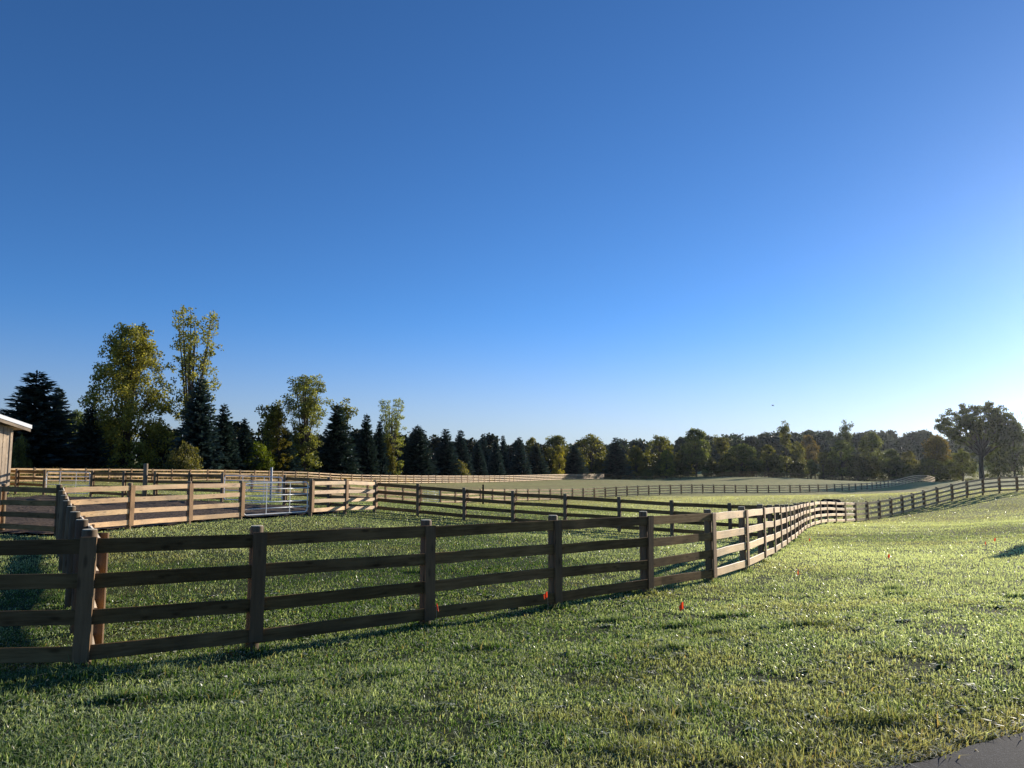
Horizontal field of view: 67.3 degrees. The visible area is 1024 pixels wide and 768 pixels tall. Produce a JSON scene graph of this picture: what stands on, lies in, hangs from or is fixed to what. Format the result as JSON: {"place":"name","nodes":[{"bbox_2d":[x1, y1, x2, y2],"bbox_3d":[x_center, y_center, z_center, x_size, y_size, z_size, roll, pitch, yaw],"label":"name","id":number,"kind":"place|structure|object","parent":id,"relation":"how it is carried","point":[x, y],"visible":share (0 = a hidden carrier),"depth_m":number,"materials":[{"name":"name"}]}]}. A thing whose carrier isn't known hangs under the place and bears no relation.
{"place":"outdoors","nodes":[
{"label":"outdoors","id":0,"kind":"place"},
{"bbox_2d":[1,495,337,533],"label":"dirt ground","id":1,"kind":"structure","parent":0,"point":[80,508],"depth_m":32.73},
{"bbox_2d":[0,458,1023,767],"bbox_3d":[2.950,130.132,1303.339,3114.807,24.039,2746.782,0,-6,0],"label":"ground","id":2,"kind":"structure","parent":0,"point":[808,486],"depth_m":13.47,"materials":[{"name":"green plant"}]},
{"bbox_2d":[0,414,31,493],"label":"barn","id":3,"kind":"structure","parent":2,"relation":"on","point":[8,425],"depth_m":45.61,"materials":[{"name":"beige wood"}]},
{"bbox_2d":[11,435,32,470],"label":"bush","id":4,"kind":"object","parent":2,"relation":"on","point":[18,454],"visible":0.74,"depth_m":91.31,"materials":[{"name":"green plant"}]},
{"bbox_2d":[0,484,56,532],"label":"board fence","id":5,"kind":"object","parent":2,"relation":"on","point":[4,490],"visible":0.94,"depth_m":23.27,"materials":[{"name":"brown wood"}]},
{"bbox_2d":[10,469,47,494],"bbox_3d":[-29.839,6.076,46.248,5.072,2.034,0.262,-2,-6,21],"label":"board fence","id":6,"kind":"object","parent":2,"relation":"on","point":[16,477],"visible":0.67,"depth_m":46.01,"materials":[{"name":"brown wood"}]},
{"bbox_2d":[45,471,90,493],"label":"tube gate","id":7,"kind":"structure","parent":6,"relation":"attached to","point":[75,485],"depth_m":44.61,"materials":[{"name":"metal"}]},
{"bbox_2d":[0,370,98,471],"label":"spruce tree","id":8,"kind":"object","parent":2,"relation":"on","point":[47,434],"visible":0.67,"depth_m":96.91,"materials":[{"name":"green plant"}]},
{"bbox_2d":[52,387,74,442],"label":"spruce tree","id":9,"kind":"object","parent":2,"relation":"on","point":[65,401],"visible":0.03,"depth_m":106.27,"materials":[{"name":"green plant"}]},
{"bbox_2d":[54,484,100,643],"bbox_3d":[-9.036,3.313,15.642,0.244,2.150,17.158,4,-7,-31],"label":"board fence","id":10,"kind":"object","parent":2,"relation":"on","point":[70,522],"visible":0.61,"depth_m":12.53,"materials":[{"name":"wood"}]},
{"bbox_2d":[69,409,86,434],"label":"broadleaf tree","id":11,"kind":"object","parent":2,"relation":"on","point":[77,418],"visible":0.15,"depth_m":115.79,"materials":[{"name":"green plant"}]},
{"bbox_2d":[64,405,117,470],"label":"spruce tree","id":12,"kind":"object","parent":2,"relation":"on","point":[88,435],"visible":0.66,"depth_m":99.09,"materials":[{"name":"green plant"}]},
{"bbox_2d":[77,322,175,470],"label":"poplar tree","id":13,"kind":"object","parent":2,"relation":"on","point":[125,387],"visible":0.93,"depth_m":102.92,"materials":[{"name":"green plant"}]},
{"bbox_2d":[142,464,147,496],"bbox_3d":[-20.050,5.536,42.001,0.236,2.350,0.240,0,-6,0],"label":"wooden post","id":14,"kind":"object","parent":2,"relation":"on","point":[145,477],"visible":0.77,"depth_m":41.96,"materials":[{"name":"grey wood"}]},
{"bbox_2d":[89,470,225,501],"bbox_3d":[-19.563,5.784,42.115,10.333,2.069,0.374,-3,-7,25],"label":"board fence","id":15,"kind":"object","parent":2,"relation":"on","point":[154,481],"visible":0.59,"depth_m":42.17,"materials":[{"name":"brown wood"}]},
{"bbox_2d":[224,475,282,501],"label":"tube gate","id":16,"kind":"structure","parent":15,"relation":"attached to","point":[281,497],"depth_m":38.86,"materials":[{"name":"metal"}]},
{"bbox_2d":[159,440,205,478],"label":"bush","id":17,"kind":"object","parent":2,"relation":"on","point":[175,461],"visible":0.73,"depth_m":99.09,"materials":[{"name":"green plant"}]},
{"bbox_2d":[163,304,223,451],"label":"poplar tree","id":18,"kind":"object","parent":2,"relation":"on","point":[188,362],"visible":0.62,"depth_m":112.08,"materials":[{"name":"green plant"}]},
{"bbox_2d":[164,377,230,472],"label":"spruce tree","id":19,"kind":"object","parent":2,"relation":"on","point":[198,434],"visible":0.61,"depth_m":104.63,"materials":[{"name":"green plant"}]},
{"bbox_2d":[61,479,377,529],"bbox_3d":[-9.960,4.770,29.784,0.735,2.088,15.632,-3,-7,28],"label":"board fence","id":20,"kind":"object","parent":2,"relation":"on","point":[130,510],"visible":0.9,"depth_m":27.23,"materials":[{"name":"brown wood"}]},
{"bbox_2d":[244,481,309,515],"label":"tube gate","id":21,"kind":"structure","parent":20,"relation":"attached to","point":[289,507],"depth_m":30.86,"materials":[{"name":"metal"}]},
{"bbox_2d":[213,404,246,472],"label":"spruce tree","id":22,"kind":"object","parent":2,"relation":"on","point":[225,431],"visible":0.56,"depth_m":108.08,"materials":[{"name":"green plant"}]},
{"bbox_2d":[234,418,259,472],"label":"spruce tree","id":23,"kind":"object","parent":2,"relation":"on","point":[245,442],"visible":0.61,"depth_m":111.19,"materials":[{"name":"green plant"}]},
{"bbox_2d":[242,441,274,473],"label":"broadleaf tree","id":24,"kind":"object","parent":2,"relation":"on","point":[260,450],"visible":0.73,"depth_m":112.07,"materials":[{"name":"green plant"}]},
{"bbox_2d":[254,400,287,472],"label":"broadleaf tree","id":25,"kind":"object","parent":2,"relation":"on","point":[269,417],"visible":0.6,"depth_m":119.48,"materials":[{"name":"green plant"}]},
{"bbox_2d":[269,467,272,499],"bbox_3d":[-13.950,5.979,44.519,0.128,2.300,0.130,0,-6,0],"label":"white pole","id":26,"kind":"object","parent":2,"relation":"on","point":[271,474],"visible":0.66,"depth_m":44.51,"materials":[{"name":"plastic"}]},
{"bbox_2d":[266,408,292,473],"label":"tree","id":27,"kind":"object","parent":2,"relation":"on","point":[277,433],"visible":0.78,"depth_m":116.15,"materials":[{"name":"green plant"}]},
{"bbox_2d":[267,427,303,475],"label":"spruce tree","id":28,"kind":"object","parent":2,"relation":"on","point":[293,462],"visible":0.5,"depth_m":116.88,"materials":[{"name":"green plant"}]},
{"bbox_2d":[10,466,589,481],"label":"dry grass","id":29,"kind":"structure","parent":2,"relation":"on","point":[134,471],"depth_m":99.16,"materials":[{"name":"green plant"}]},
{"bbox_2d":[280,373,332,474],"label":"poplar tree","id":30,"kind":"object","parent":2,"relation":"on","point":[303,444],"visible":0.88,"depth_m":120.37,"materials":[{"name":"green plant"}]},
{"bbox_2d":[10,467,603,483],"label":"board fence","id":31,"kind":"object","parent":2,"relation":"on","point":[351,477],"visible":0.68,"depth_m":111.58,"materials":[{"name":"brown wood"}]},
{"bbox_2d":[282,475,372,506],"bbox_3d":[-8.963,5.472,37.473,5.064,2.058,0.230,-2,-6,17],"label":"board fence","id":32,"kind":"object","parent":2,"relation":"on","point":[286,485],"visible":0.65,"depth_m":37.73,"materials":[{"name":"brown wood"}]},
{"bbox_2d":[313,405,364,480],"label":"spruce tree","id":33,"kind":"object","parent":2,"relation":"on","point":[335,459],"visible":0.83,"depth_m":125.99,"materials":[{"name":"green plant"}]},
{"bbox_2d":[329,398,358,457],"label":"broadleaf tree","id":34,"kind":"object","parent":2,"relation":"on","point":[346,409],"visible":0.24,"depth_m":132.00,"materials":[{"name":"green plant"}]},
{"bbox_2d":[98,416,596,474],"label":"woods","id":35,"kind":"object","parent":2,"relation":"on","point":[489,440],"visible":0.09,"depth_m":158.22,"materials":[{"name":"green plant"}]},
{"bbox_2d":[349,414,380,479],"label":"spruce tree","id":36,"kind":"object","parent":2,"relation":"on","point":[367,454],"visible":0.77,"depth_m":132.36,"materials":[{"name":"green plant"}]},
{"bbox_2d":[373,421,391,478],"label":"spruce tree","id":37,"kind":"object","parent":2,"relation":"on","point":[380,443],"visible":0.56,"depth_m":135.83,"materials":[{"name":"green plant"}]},
{"bbox_2d":[382,439,396,474],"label":"broadleaf tree","id":38,"kind":"object","parent":2,"relation":"on","point":[389,453],"visible":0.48,"depth_m":137.37,"materials":[{"name":"green plant"}]},
{"bbox_2d":[378,397,406,478],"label":"poplar tree","id":39,"kind":"object","parent":2,"relation":"on","point":[394,428],"visible":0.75,"depth_m":139.17,"materials":[{"name":"green plant"}]},
{"bbox_2d":[396,425,440,481],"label":"spruce tree","id":40,"kind":"object","parent":2,"relation":"on","point":[417,460],"visible":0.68,"depth_m":145.07,"materials":[{"name":"green plant"}]},
{"bbox_2d":[436,603,438,627],"bbox_3d":[-0.978,3.114,10.086,0.016,0.480,0.050,-4,-7,35],"label":"marker flag","id":41,"kind":"object","parent":2,"relation":"on","point":[436,613],"visible":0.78,"depth_m":10.08,"materials":[{"name":"metal"}]},
{"bbox_2d":[432,429,462,481],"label":"spruce tree","id":42,"kind":"object","parent":2,"relation":"on","point":[445,459],"visible":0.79,"depth_m":153.94,"materials":[{"name":"green plant"}]},
{"bbox_2d":[454,459,471,481],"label":"bush","id":43,"kind":"object","parent":2,"relation":"on","point":[465,472],"visible":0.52,"depth_m":154.99,"materials":[{"name":"green plant"}]},
{"bbox_2d":[452,430,477,481],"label":"spruce tree","id":44,"kind":"object","parent":2,"relation":"on","point":[461,451],"visible":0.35,"depth_m":159.81,"materials":[{"name":"green plant"}]},
{"bbox_2d":[469,441,488,480],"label":"spruce tree","id":45,"kind":"object","parent":2,"relation":"on","point":[478,462],"visible":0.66,"depth_m":165.92,"materials":[{"name":"green plant"}]},
{"bbox_2d":[479,435,490,467],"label":"spruce tree","id":46,"kind":"object","parent":2,"relation":"on","point":[483,442],"visible":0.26,"depth_m":178.97,"materials":[{"name":"green plant"}]},
{"bbox_2d":[486,437,506,481],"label":"spruce tree","id":47,"kind":"object","parent":2,"relation":"on","point":[495,468],"visible":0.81,"depth_m":173.26,"materials":[{"name":"green plant"}]},
{"bbox_2d":[499,436,511,474],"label":"spruce tree","id":48,"kind":"object","parent":2,"relation":"on","point":[505,457],"visible":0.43,"depth_m":186.72,"materials":[{"name":"green plant"}]},
{"bbox_2d":[0,475,1023,668],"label":"board fence","id":49,"kind":"object","parent":2,"relation":"on","point":[86,619],"visible":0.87,"depth_m":10.05,"materials":[{"name":"brown wood"}]},
{"bbox_2d":[507,437,533,479],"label":"spruce tree","id":50,"kind":"object","parent":2,"relation":"on","point":[518,462],"visible":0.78,"depth_m":184.26,"materials":[{"name":"green plant"}]},
{"bbox_2d":[524,437,539,466],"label":"broadleaf tree","id":51,"kind":"object","parent":2,"relation":"on","point":[531,442],"visible":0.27,"depth_m":213.89,"materials":[{"name":"green plant"}]},
{"bbox_2d":[525,442,549,479],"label":"spruce tree","id":52,"kind":"object","parent":2,"relation":"on","point":[539,466],"visible":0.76,"depth_m":193.26,"materials":[{"name":"green plant"}]},
{"bbox_2d":[543,435,570,474],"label":"broadleaf tree","id":53,"kind":"object","parent":2,"relation":"on","point":[557,440],"visible":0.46,"depth_m":223.12,"materials":[{"name":"green plant"}]},
{"bbox_2d":[552,445,565,476],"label":"broadleaf tree","id":54,"kind":"object","parent":2,"relation":"on","point":[560,449],"visible":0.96,"depth_m":208.32,"materials":[{"name":"green plant"}]},
{"bbox_2d":[562,445,590,477],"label":"spruce tree","id":55,"kind":"object","parent":2,"relation":"on","point":[575,464],"visible":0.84,"depth_m":217.43,"materials":[{"name":"green plant"}]},
{"bbox_2d":[222,472,934,502],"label":"board fence","id":56,"kind":"object","parent":2,"relation":"on","point":[455,494],"visible":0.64,"depth_m":109.25,"materials":[{"name":"brown wood"}]},
{"bbox_2d":[422,491,439,501],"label":"tube gate","id":57,"kind":"structure","parent":56,"relation":"attached to","point":[434,499],"depth_m":79.60,"materials":[{"name":"metal"}]},
{"bbox_2d":[378,483,789,537],"bbox_3d":[2.499,5.802,34.243,18.750,2.708,0.361,-2,-6,15],"label":"board fence","id":58,"kind":"object","parent":2,"relation":"on","point":[464,507],"visible":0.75,"depth_m":34.76,"materials":[{"name":"brown wood"}]},
{"bbox_2d":[575,433,607,477],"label":"broadleaf tree","id":59,"kind":"object","parent":2,"relation":"on","point":[591,440],"visible":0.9,"depth_m":242.12,"materials":[{"name":"green plant"}]},
{"bbox_2d":[601,437,635,478],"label":"spruce tree","id":60,"kind":"object","parent":2,"relation":"on","point":[616,464],"visible":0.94,"depth_m":237.53,"materials":[{"name":"green plant"}]},
{"bbox_2d":[627,445,647,477],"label":"broadleaf tree","id":61,"kind":"object","parent":2,"relation":"on","point":[638,454],"visible":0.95,"depth_m":243.82,"materials":[{"name":"green plant"}]},
{"bbox_2d":[640,469,652,478],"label":"bush","id":62,"kind":"object","parent":2,"relation":"on","point":[646,472],"visible":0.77,"depth_m":233.68,"materials":[{"name":"green plant"}]},
{"bbox_2d":[644,435,673,463],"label":"broadleaf tree","id":63,"kind":"object","parent":2,"relation":"on","point":[662,444],"visible":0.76,"depth_m":250.09,"materials":[{"name":"green plant"}]},
{"bbox_2d":[657,450,674,477],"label":"broadleaf tree","id":64,"kind":"object","parent":2,"relation":"on","point":[670,468],"visible":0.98,"depth_m":239.98,"materials":[{"name":"green plant"}]},
{"bbox_2d":[679,602,684,633],"bbox_3d":[2.080,2.918,9.443,0.077,0.480,0.024,3,-7,-23],"label":"marker flag","id":65,"kind":"object","parent":2,"relation":"on","point":[681,606],"visible":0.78,"depth_m":9.46,"materials":[{"name":"metal"}]},
{"bbox_2d":[678,428,710,476],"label":"broadleaf tree","id":66,"kind":"object","parent":2,"relation":"on","point":[696,436],"visible":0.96,"depth_m":247.37,"materials":[{"name":"green plant"}]},
{"bbox_2d":[712,435,730,460],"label":"broadleaf tree","id":67,"kind":"object","parent":2,"relation":"on","point":[722,444],"visible":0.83,"depth_m":261.29,"materials":[{"name":"green plant"}]},
{"bbox_2d":[721,444,762,476],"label":"broadleaf tree","id":68,"kind":"object","parent":2,"relation":"on","point":[747,455],"visible":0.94,"depth_m":242.62,"materials":[{"name":"green plant"}]},
{"bbox_2d":[604,471,900,481],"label":"board fence","id":69,"kind":"object","parent":2,"relation":"on","point":[756,474],"visible":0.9,"depth_m":224.14,"materials":[{"name":"brown wood"}]},
{"bbox_2d":[758,445,781,476],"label":"broadleaf tree","id":70,"kind":"object","parent":2,"relation":"on","point":[764,456],"visible":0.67,"depth_m":249.55,"materials":[{"name":"green plant"}]},
{"bbox_2d":[592,452,964,480],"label":"undergrowth","id":71,"kind":"object","parent":2,"relation":"on","point":[862,467],"visible":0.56,"depth_m":246.28,"materials":[{"name":"green plant"}]},
{"bbox_2d":[777,420,795,477],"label":"broadleaf tree","id":72,"kind":"object","parent":2,"relation":"on","point":[785,438],"visible":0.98,"depth_m":248.79,"materials":[{"name":"green plant"}]},
{"bbox_2d":[551,429,1022,470],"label":"distant woods","id":73,"kind":"object","parent":2,"relation":"on","point":[908,442],"visible":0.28,"depth_m":346.49,"materials":[{"name":"green plant"}]},
{"bbox_2d":[788,441,807,468],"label":"broadleaf tree","id":74,"kind":"object","parent":2,"relation":"on","point":[798,450],"visible":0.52,"depth_m":259.95,"materials":[{"name":"green plant"}]},
{"bbox_2d":[800,434,819,473],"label":"broadleaf tree","id":75,"kind":"object","parent":2,"relation":"on","point":[811,448],"visible":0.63,"depth_m":297.68,"materials":[{"name":"green plant"}]},
{"bbox_2d":[804,459,817,477],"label":"bush","id":76,"kind":"object","parent":2,"relation":"on","point":[811,464],"visible":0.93,"depth_m":241.96,"materials":[{"name":"green plant"}]},
{"bbox_2d":[816,451,828,478],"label":"broadleaf tree","id":77,"kind":"object","parent":2,"relation":"on","point":[823,457],"visible":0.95,"depth_m":244.08,"materials":[{"name":"green plant"}]},
{"bbox_2d":[814,499,846,516],"bbox_3d":[25.977,10.117,62.725,2.754,1.457,2.126,0,-6,0],"label":"soil heap","id":78,"kind":"object","parent":2,"relation":"on","point":[831,505],"visible":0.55,"depth_m":62.18,"materials":[{"name":"brown soil"}]},
{"bbox_2d":[827,440,855,479],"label":"broadleaf tree","id":79,"kind":"object","parent":2,"relation":"on","point":[843,455],"visible":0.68,"depth_m":245.81,"materials":[{"name":"green plant"}]},
{"bbox_2d":[839,420,853,451],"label":"broadleaf tree","id":80,"kind":"object","parent":2,"relation":"on","point":[846,434],"visible":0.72,"depth_m":253.39,"materials":[{"name":"green plant"}]},
{"bbox_2d":[858,431,884,474],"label":"broadleaf tree","id":81,"kind":"object","parent":2,"relation":"on","point":[874,440],"visible":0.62,"depth_m":247.95,"materials":[{"name":"green plant"}]},
{"bbox_2d":[877,449,904,479],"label":"broadleaf tree","id":82,"kind":"object","parent":2,"relation":"on","point":[886,462],"visible":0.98,"depth_m":235.88,"materials":[{"name":"green plant"}]},
{"bbox_2d":[897,451,917,465],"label":"broadleaf tree","id":83,"kind":"object","parent":2,"relation":"on","point":[906,454],"visible":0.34,"depth_m":239.97,"materials":[{"name":"green plant"}]},
{"bbox_2d":[919,459,948,481],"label":"bush","id":84,"kind":"object","parent":2,"relation":"on","point":[928,464],"visible":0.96,"depth_m":223.50,"materials":[{"name":"green plant"}]},
{"bbox_2d":[921,434,955,476],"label":"broadleaf tree","id":85,"kind":"object","parent":2,"relation":"on","point":[937,447],"visible":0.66,"depth_m":233.49,"materials":[{"name":"green plant"}]},
{"bbox_2d":[943,451,978,480],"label":"bush","id":86,"kind":"object","parent":2,"relation":"on","point":[964,461],"visible":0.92,"depth_m":213.90,"materials":[{"name":"green plant"}]},
{"bbox_2d":[934,400,1022,478],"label":"broadleaf tree","id":87,"kind":"object","parent":2,"relation":"on","point":[988,428],"visible":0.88,"depth_m":198.78,"materials":[{"name":"green plant"}]},
{"bbox_2d":[983,446,1013,477],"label":"bush","id":88,"kind":"object","parent":2,"relation":"on","point":[994,473],"visible":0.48,"depth_m":204.09,"materials":[{"name":"green plant"}]},
{"bbox_2d":[995,420,1023,476],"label":"broadleaf tree","id":89,"kind":"object","parent":2,"relation":"on","point":[1017,436],"visible":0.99,"depth_m":190.63,"materials":[{"name":"green plant"}]},
{"bbox_2d":[0,0,1023,459],"label":"sky","id":90,"kind":"structure","parent":0,"point":[630,220],"materials":[{"name":"blue"}]},
{"bbox_2d":[875,732,1023,767],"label":"driveway","id":91,"kind":"structure","parent":0,"point":[1005,751],"depth_m":4.37,"materials":[{"name":"grey asphalt"}]}
]}

